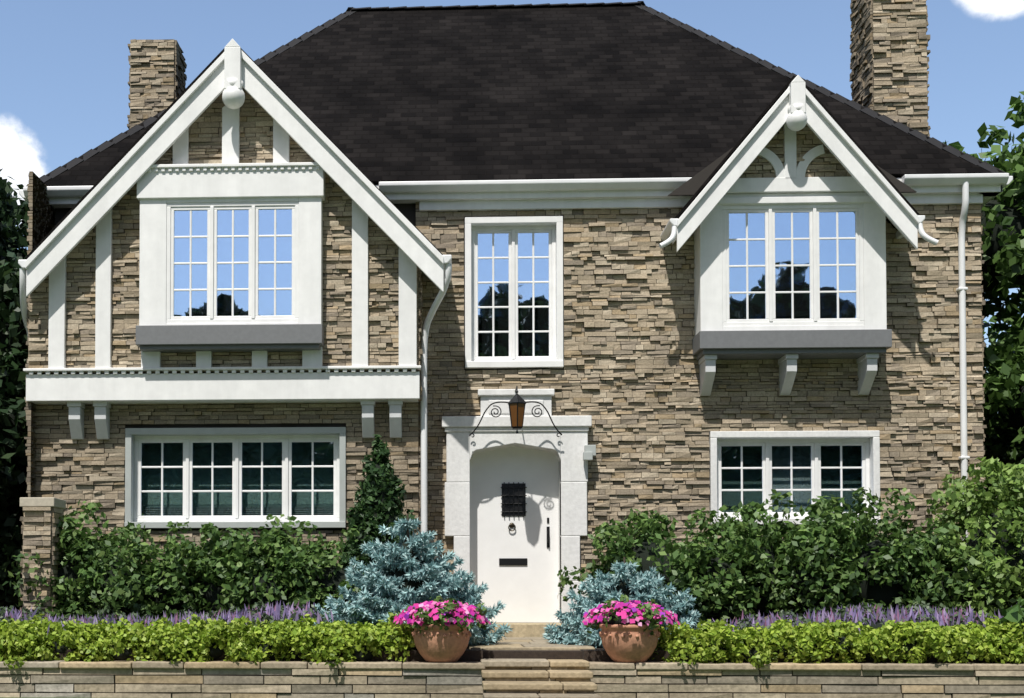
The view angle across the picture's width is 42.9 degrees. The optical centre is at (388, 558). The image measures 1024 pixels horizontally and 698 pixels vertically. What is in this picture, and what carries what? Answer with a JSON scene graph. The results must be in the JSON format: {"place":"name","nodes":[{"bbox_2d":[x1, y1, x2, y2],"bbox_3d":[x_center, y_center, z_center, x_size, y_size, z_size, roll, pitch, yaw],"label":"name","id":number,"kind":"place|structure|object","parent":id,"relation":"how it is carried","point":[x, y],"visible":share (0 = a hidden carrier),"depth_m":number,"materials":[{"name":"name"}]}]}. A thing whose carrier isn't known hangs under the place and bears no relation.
{"place":"outdoors","nodes":[
{"label":"outdoors","id":0,"kind":"place"},
{"bbox_2d":[0,697,91,697],"bbox_3d":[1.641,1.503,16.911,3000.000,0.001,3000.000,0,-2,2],"label":"ground","id":1,"kind":"structure","parent":0,"point":[21,697],"depth_m":13.06,"materials":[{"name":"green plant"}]},
{"bbox_2d":[0,246,28,614],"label":"tree","id":2,"kind":"object","parent":1,"relation":"on","point":[12,382],"depth_m":17.33,"materials":[{"name":"green plant"}]},
{"bbox_2d":[0,169,29,515],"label":"tree","id":3,"kind":"object","parent":1,"relation":"on","point":[13,213],"depth_m":20.69,"materials":[{"name":"green plant"}]},
{"bbox_2d":[0,668,1023,697],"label":"retaining wall","id":4,"kind":"structure","parent":1,"relation":"on","point":[212,683],"depth_m":12.89,"materials":[{"name":"beige stone"}]},
{"bbox_2d":[0,660,484,669],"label":"cap","id":5,"kind":"object","parent":4,"relation":"on","point":[148,664],"visible":0.84,"depth_m":12.97,"materials":[{"name":"beige stone"}]},
{"bbox_2d":[412,624,470,662],"bbox_3d":[0.532,0.850,13.082,0.610,0.385,0.610,0,-2,2],"label":"pot","id":6,"kind":"object","parent":5,"relation":"on","point":[440,648],"visible":0.73,"depth_m":12.86,"materials":[{"name":"ceramic"}]},
{"bbox_2d":[412,631,471,637],"bbox_3d":[0.532,0.763,13.084,0.609,0.060,0.610,0,-2,2],"label":"flower pot decoration","id":7,"kind":"object","parent":6,"relation":"attached to","point":[438,634],"visible":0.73,"depth_m":12.84},
{"bbox_2d":[405,595,487,635],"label":"flower leaves","id":8,"kind":"object","parent":6,"relation":"in","point":[448,606],"depth_m":12.84,"materials":[{"name":"plant"}]},
{"bbox_2d":[393,600,490,625],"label":"pink flowers","id":9,"kind":"object","parent":8,"relation":"on","point":[402,617],"visible":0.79,"depth_m":12.85,"materials":[{"name":"pink plant"}]},
{"bbox_2d":[585,661,1023,670],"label":"cap","id":10,"kind":"object","parent":4,"relation":"on","point":[655,665],"visible":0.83,"depth_m":12.72,"materials":[{"name":"beige stone"}]},
{"bbox_2d":[599,623,659,662],"bbox_3d":[2.420,0.848,12.999,0.610,0.385,0.610,0,-2,2],"label":"pot","id":11,"kind":"object","parent":10,"relation":"on","point":[627,648],"visible":0.84,"depth_m":12.78,"materials":[{"name":"ceramic"}]},
{"bbox_2d":[599,631,659,637],"bbox_3d":[2.420,0.761,13.001,0.609,0.060,0.610,0,-2,2],"label":"pot garland decoration","id":12,"kind":"object","parent":11,"relation":"attached to","point":[629,634],"visible":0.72,"depth_m":12.76},
{"bbox_2d":[924,456,1023,618],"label":"shrub","id":13,"kind":"object","parent":1,"relation":"on","point":[969,508],"depth_m":15.13,"materials":[{"name":"green plant"}]},
{"bbox_2d":[942,91,1023,492],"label":"tree","id":14,"kind":"object","parent":1,"relation":"on","point":[1003,364],"depth_m":18.20,"materials":[{"name":"green plant"}]},
{"bbox_3d":[1.417,1.350,12.013,1.020,0.050,0.270,0,-2,2],"label":"back riser","id":15,"kind":"object","parent":1,"relation":"on","visible":0},
{"bbox_2d":[483,693,600,697],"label":"tread","id":16,"kind":"object","parent":15,"relation":"on","point":[530,695],"visible":1,"depth_m":11.91,"materials":[{"name":"beige stone"}]},
{"bbox_2d":[486,690,593,694],"bbox_3d":[1.425,1.265,12.204,1.014,0.049,0.054,0,-2,2],"label":"riser","id":17,"kind":"object","parent":16,"relation":"on","point":[543,691],"visible":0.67,"depth_m":12.19,"materials":[{"name":"brown stone"}]},
{"bbox_3d":[1.431,1.269,12.345,1.020,0.050,0.270,0,-2,2],"label":"back riser","id":18,"kind":"object","parent":16,"relation":"on","visible":0},
{"bbox_2d":[482,681,596,690],"bbox_3d":[1.432,1.213,12.366,1.072,0.062,0.431,0,-2,2],"label":"tread","id":19,"kind":"object","parent":18,"relation":"on","point":[530,685],"visible":1,"depth_m":12.17,"materials":[{"name":"beige stone"}]},
{"bbox_2d":[485,678,589,681],"bbox_3d":[1.440,1.184,12.539,1.014,0.050,0.048,0,-2,2],"label":"riser","id":20,"kind":"object","parent":19,"relation":"on","point":[542,679],"visible":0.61,"depth_m":12.53,"materials":[{"name":"stone"}]},
{"bbox_3d":[1.446,1.187,12.677,1.020,0.050,0.270,0,-2,2],"label":"back riser","id":21,"kind":"object","parent":19,"relation":"on","visible":0},
{"bbox_2d":[481,670,592,678],"bbox_3d":[1.447,1.132,12.705,1.072,0.062,0.418,0,-2,2],"label":"tread","id":22,"kind":"object","parent":21,"relation":"on","point":[588,674],"visible":1,"depth_m":12.51,"materials":[{"name":"beige stone"}]},
{"bbox_2d":[484,667,585,670],"bbox_3d":[1.454,1.102,12.870,1.014,0.050,0.049,0,-2,2],"label":"riser","id":23,"kind":"object","parent":22,"relation":"on","point":[535,668],"visible":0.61,"depth_m":12.85,"materials":[{"name":"brown stone"}]},
{"bbox_2d":[0,0,1023,371],"label":"sky","id":24,"kind":"structure","parent":0,"point":[64,64],"materials":[{"name":"blue"}]},
{"bbox_2d":[12,647,1023,662],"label":"garden bed","id":25,"kind":"object","parent":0,"point":[588,655],"visible":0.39,"depth_m":13.19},
{"bbox_2d":[0,600,332,634],"bbox_3d":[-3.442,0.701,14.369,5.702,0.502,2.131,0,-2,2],"label":"lavender flowers","id":26,"kind":"object","parent":25,"relation":"on","point":[275,610],"visible":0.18,"depth_m":14.10,"materials":[{"name":"purple plant"}]},
{"bbox_2d":[5,498,372,623],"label":"shrubs","id":27,"kind":"object","parent":25,"relation":"on","point":[227,556],"depth_m":15.22,"materials":[{"name":"green plant"}]},
{"bbox_2d":[0,612,416,668],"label":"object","id":28,"kind":"object","parent":25,"relation":"on","point":[196,636],"depth_m":13.17,"materials":[{"name":"green plant"}]},
{"bbox_2d":[339,434,415,592],"bbox_3d":[-0.072,-0.168,15.851,1.506,2.734,1.456,0,-2,2],"label":"conical shrub","id":29,"kind":"object","parent":25,"relation":"on","point":[365,507],"depth_m":15.72,"materials":[{"name":"green plant"}]},
{"bbox_2d":[313,514,512,647],"bbox_3d":[0.196,0.290,14.382,2.375,1.586,2.233,0,-2,2],"label":"spruce","id":30,"kind":"object","parent":25,"relation":"on","point":[373,582],"depth_m":14.11,"materials":[{"name":"teal plant"}]},
{"bbox_2d":[24,3,980,612],"bbox_3d":[1.779,-3.623,17.690,12.550,9.869,5.380,0,-2,2],"label":"backing","id":31,"kind":"object","parent":25,"relation":"on","point":[692,185],"visible":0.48,"depth_m":16.63,"materials":[{"name":"grey stone"}]},
{"bbox_2d":[127,39,186,128],"bbox_3d":[-3.641,-6.044,20.319,0.815,3.947,0.884,0,-2,2],"label":"chimney","id":32,"kind":"object","parent":31,"relation":"on","point":[157,62],"visible":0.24,"depth_m":19.96,"materials":[{"name":"beige stone"}]},
{"bbox_2d":[849,0,930,176],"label":"chimney","id":33,"kind":"object","parent":31,"relation":"on","point":[904,23],"visible":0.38,"depth_m":18.48,"materials":[{"name":"beige stone"}]},
{"bbox_2d":[24,88,986,619],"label":"stone walls","id":34,"kind":"structure","parent":25,"relation":"on","point":[922,294],"depth_m":16.78,"materials":[{"name":"beige stone"}]},
{"bbox_2d":[19,268,27,335],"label":"downpipe","id":35,"kind":"structure","parent":34,"relation":"attached to","point":[23,298],"depth_m":16.27,"materials":[{"name":"white metal"}]},
{"bbox_2d":[421,355,426,556],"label":"downpipe","id":36,"kind":"structure","parent":34,"relation":"attached to","point":[424,446],"depth_m":16.34,"materials":[{"name":"white metal"}]},
{"bbox_2d":[421,263,451,358],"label":"downpipe","id":37,"kind":"structure","parent":34,"relation":"attached to","point":[433,309],"depth_m":16.22,"materials":[{"name":"white metal"}]},
{"bbox_2d":[67,353,878,439],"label":"corbels","id":38,"kind":"object","parent":34,"relation":"attached to","point":[867,367],"visible":1,"depth_m":16.46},
{"bbox_2d":[23,50,1002,528],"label":"trim","id":39,"kind":"structure","parent":34,"relation":"attached to","point":[869,196],"depth_m":16.29,"materials":[{"name":"white wood"}]},
{"bbox_2d":[224,39,242,89],"bbox_3d":[-1.930,-6.113,16.055,0.200,0.625,0.200,0,-2,2],"label":"finial","id":40,"kind":"object","parent":39,"relation":"attached to","point":[232,60],"visible":0.89,"depth_m":15.96,"materials":[{"name":"white paint"}]},
{"bbox_2d":[222,78,244,108],"bbox_3d":[-1.930,-5.754,16.045,0.288,0.334,0.288,0,-2,2],"label":"finial ball","id":41,"kind":"object","parent":39,"relation":"attached to","point":[233,97],"visible":0.99,"depth_m":15.94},
{"bbox_2d":[141,209,861,515],"bbox_3d":[1.499,-2.490,16.698,9.392,3.878,0.911,0,-2,-3],"label":"glass","id":42,"kind":"object","parent":39,"relation":"attached to","point":[324,478],"visible":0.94,"depth_m":16.62,"materials":[{"name":"clear glass"}]},
{"bbox_2d":[659,225,676,247],"bbox_3d":[3.504,-4.042,16.212,0.252,0.316,0.086,0,-2,-18],"label":"spout","id":43,"kind":"object","parent":39,"relation":"attached to","point":[670,239],"visible":1,"depth_m":16.19,"materials":[{"name":"white metal"}]},
{"bbox_2d":[786,103,806,130],"bbox_3d":[5.102,-5.506,16.172,0.259,0.301,0.259,0,-2,2],"label":"finial ball","id":44,"kind":"object","parent":39,"relation":"attached to","point":[796,120],"visible":0.99,"depth_m":16.08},
{"bbox_2d":[787,75,805,112],"bbox_3d":[5.102,-5.788,16.180,0.180,0.479,0.180,0,-2,2],"label":"finial","id":45,"kind":"object","parent":39,"relation":"attached to","point":[797,93],"visible":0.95,"depth_m":16.09,"materials":[{"name":"white paint"}]},
{"bbox_2d":[917,223,938,244],"bbox_3d":[6.700,-4.045,16.072,0.252,0.316,0.086,-1,-2,23],"label":"spout","id":46,"kind":"object","parent":39,"relation":"attached to","point":[926,237],"visible":1,"depth_m":16.05,"materials":[{"name":"white metal"}]},
{"bbox_2d":[136,324,891,359],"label":"sills","id":47,"kind":"structure","parent":34,"relation":"attached to","point":[779,344],"depth_m":16.30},
{"bbox_2d":[25,4,1003,259],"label":"roof","id":48,"kind":"structure","parent":34,"relation":"on","point":[519,92],"depth_m":18.49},
{"bbox_2d":[26,1,1005,186],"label":"roof caps","id":49,"kind":"object","parent":48,"relation":"on","point":[90,153],"visible":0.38,"depth_m":18.77,"materials":[{"name":"black"}]},
{"bbox_2d":[18,173,1012,459],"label":"gutters","id":50,"kind":"object","parent":34,"relation":"on","point":[1004,179],"visible":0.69,"depth_m":16.79,"materials":[{"name":"white metal"}]},
{"bbox_2d":[442,389,591,622],"bbox_3d":[1.674,-0.608,17.045,1.948,3.207,0.460,0,-2,2],"label":"door surround","id":51,"kind":"object","parent":34,"relation":"attached to","point":[491,432],"visible":0.81,"depth_m":16.88,"materials":[{"name":"white stone"}]},
{"bbox_2d":[470,447,558,622],"bbox_3d":[1.666,-0.349,17.214,1.186,2.399,0.110,0,-2,2],"label":"door","id":52,"kind":"structure","parent":51,"relation":"in","point":[528,592],"depth_m":17.22,"materials":[{"name":"white wood"}]},
{"bbox_2d":[508,391,525,433],"bbox_3d":[1.633,-1.872,16.479,0.234,0.550,0.270,0,-2,2],"label":"lantern frame","id":53,"kind":"object","parent":51,"relation":"attached to","point":[517,398],"visible":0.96,"depth_m":16.42,"materials":[{"name":"black metal"}]},
{"bbox_2d":[470,401,507,435],"bbox_3d":[1.291,-1.810,16.667,0.562,0.418,0.018,-1,-2,29],"label":"bracket arm","id":54,"kind":"object","parent":53,"relation":"attached to","point":[484,413],"visible":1,"depth_m":16.69},
{"bbox_2d":[491,405,501,416],"bbox_3d":[1.377,-1.894,16.611,0.138,0.155,0.014,0,-2,2],"label":"iron scroll","id":55,"kind":"object","parent":54,"relation":"attached to","point":[497,410],"visible":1,"depth_m":16.61,"materials":[{"name":"black metal"}]},
{"bbox_2d":[509,403,524,426],"bbox_3d":[1.633,-1.825,16.478,0.199,0.307,0.230,0,-2,2],"label":"lantern glass","id":56,"kind":"object","parent":53,"relation":"in","point":[513,408],"visible":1,"depth_m":16.41,"materials":[{"name":"orange glass"}]},
{"bbox_2d":[526,401,561,434],"bbox_3d":[1.989,-1.810,16.636,0.560,0.418,0.018,1,-2,-24],"label":"bracket arm","id":57,"kind":"object","parent":53,"relation":"attached to","point":[547,412],"visible":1,"depth_m":16.65},
{"bbox_2d":[532,405,541,416],"bbox_3d":[1.899,-1.894,16.588,0.138,0.155,0.014,0,-2,2],"label":"scroll ornament","id":58,"kind":"object","parent":57,"relation":"attached to","point":[535,412],"visible":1,"depth_m":16.58,"materials":[{"name":"black metal"}]},
{"bbox_2d":[583,445,595,460],"bbox_3d":[2.602,-1.375,16.784,0.164,0.200,0.160,0,-2,2],"label":"security light","id":59,"kind":"object","parent":51,"relation":"attached to","point":[589,453],"visible":1,"depth_m":16.74,"materials":[{"name":"white plastic"}]},
{"bbox_2d":[709,430,880,524],"bbox_3d":[5.271,-1.048,16.837,2.170,1.220,0.205,0,-2,2],"label":"surround","id":60,"kind":"object","parent":34,"relation":"attached to","point":[874,453],"visible":0.74,"depth_m":16.78,"materials":[{"name":"paint"}]},
{"bbox_2d":[958,247,967,543],"bbox_3d":[7.418,-1.398,16.670,0.080,5.368,0.080,1,-2,-20],"label":"downpipe","id":61,"kind":"object","parent":34,"relation":"attached to","point":[962,350],"visible":0.58,"depth_m":16.67,"materials":[{"name":"white metal"}]},
{"bbox_2d":[958,182,968,247],"bbox_3d":[7.415,-4.433,16.677,0.086,0.800,0.231,0,-2,2],"label":"downpipe","id":62,"kind":"object","parent":34,"relation":"attached to","point":[964,212],"visible":1,"depth_m":16.64,"materials":[{"name":"white metal"}]},
{"bbox_2d":[19,507,997,615],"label":"piers","id":63,"kind":"structure","parent":25,"relation":"on","point":[33,519],"depth_m":15.14,"materials":[{"name":"beige stone"}]},
{"bbox_2d":[20,497,65,508],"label":"pier caps","id":64,"kind":"object","parent":63,"relation":"on","point":[42,502],"visible":0.45,"depth_m":15.13,"materials":[{"name":"stone"}]},
{"bbox_2d":[468,623,595,649],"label":"walkway","id":65,"kind":"structure","parent":25,"relation":"on","point":[526,636],"depth_m":15.04,"materials":[{"name":"beige stone"}]},
{"bbox_2d":[543,557,700,647],"bbox_3d":[2.691,0.554,14.583,1.956,1.144,2.130,0,-2,2],"label":"spruce","id":66,"kind":"object","parent":25,"relation":"on","point":[603,586],"depth_m":14.32,"materials":[{"name":"teal plant"}]},
{"bbox_2d":[557,487,991,624],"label":"shrubs","id":67,"kind":"object","parent":25,"relation":"on","point":[846,537],"depth_m":14.97,"materials":[{"name":"green plant"}]},
{"bbox_2d":[649,616,1023,667],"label":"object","id":68,"kind":"object","parent":25,"relation":"on","point":[976,639],"depth_m":12.88,"materials":[{"name":"green plant"}]},
{"bbox_2d":[691,601,1016,634],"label":"lavender flowers","id":69,"kind":"object","parent":25,"relation":"on","point":[898,616],"visible":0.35,"depth_m":13.77,"materials":[{"name":"purple plant"}]},
{"bbox_2d":[998,598,1023,634],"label":"leaves","id":70,"kind":"object","parent":25,"relation":"on","point":[1014,613],"depth_m":12.98,"materials":[{"name":"green plant"}]},
{"bbox_2d":[585,594,669,634],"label":"flower leaves","id":71,"kind":"object","parent":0,"point":[652,621],"depth_m":12.79,"materials":[{"name":"plant"}]},
{"bbox_2d":[582,600,680,625],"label":"pink flowers","id":72,"kind":"object","parent":71,"relation":"in","point":[632,605],"visible":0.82,"depth_m":12.79,"materials":[{"name":"pink plant"}]},
{"bbox_3d":[1.460,1.106,13.009,1.020,0.050,0.270,0,-2,2],"label":"back riser","id":73,"kind":"object","parent":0,"visible":0},
{"bbox_2d":[480,659,588,666],"bbox_3d":[1.461,1.050,13.033,1.072,0.063,0.425,0,-2,2],"label":"tread","id":74,"kind":"object","parent":73,"relation":"on","point":[534,663],"visible":0.95,"depth_m":12.83,"materials":[{"name":"beige stone"}]}
]}

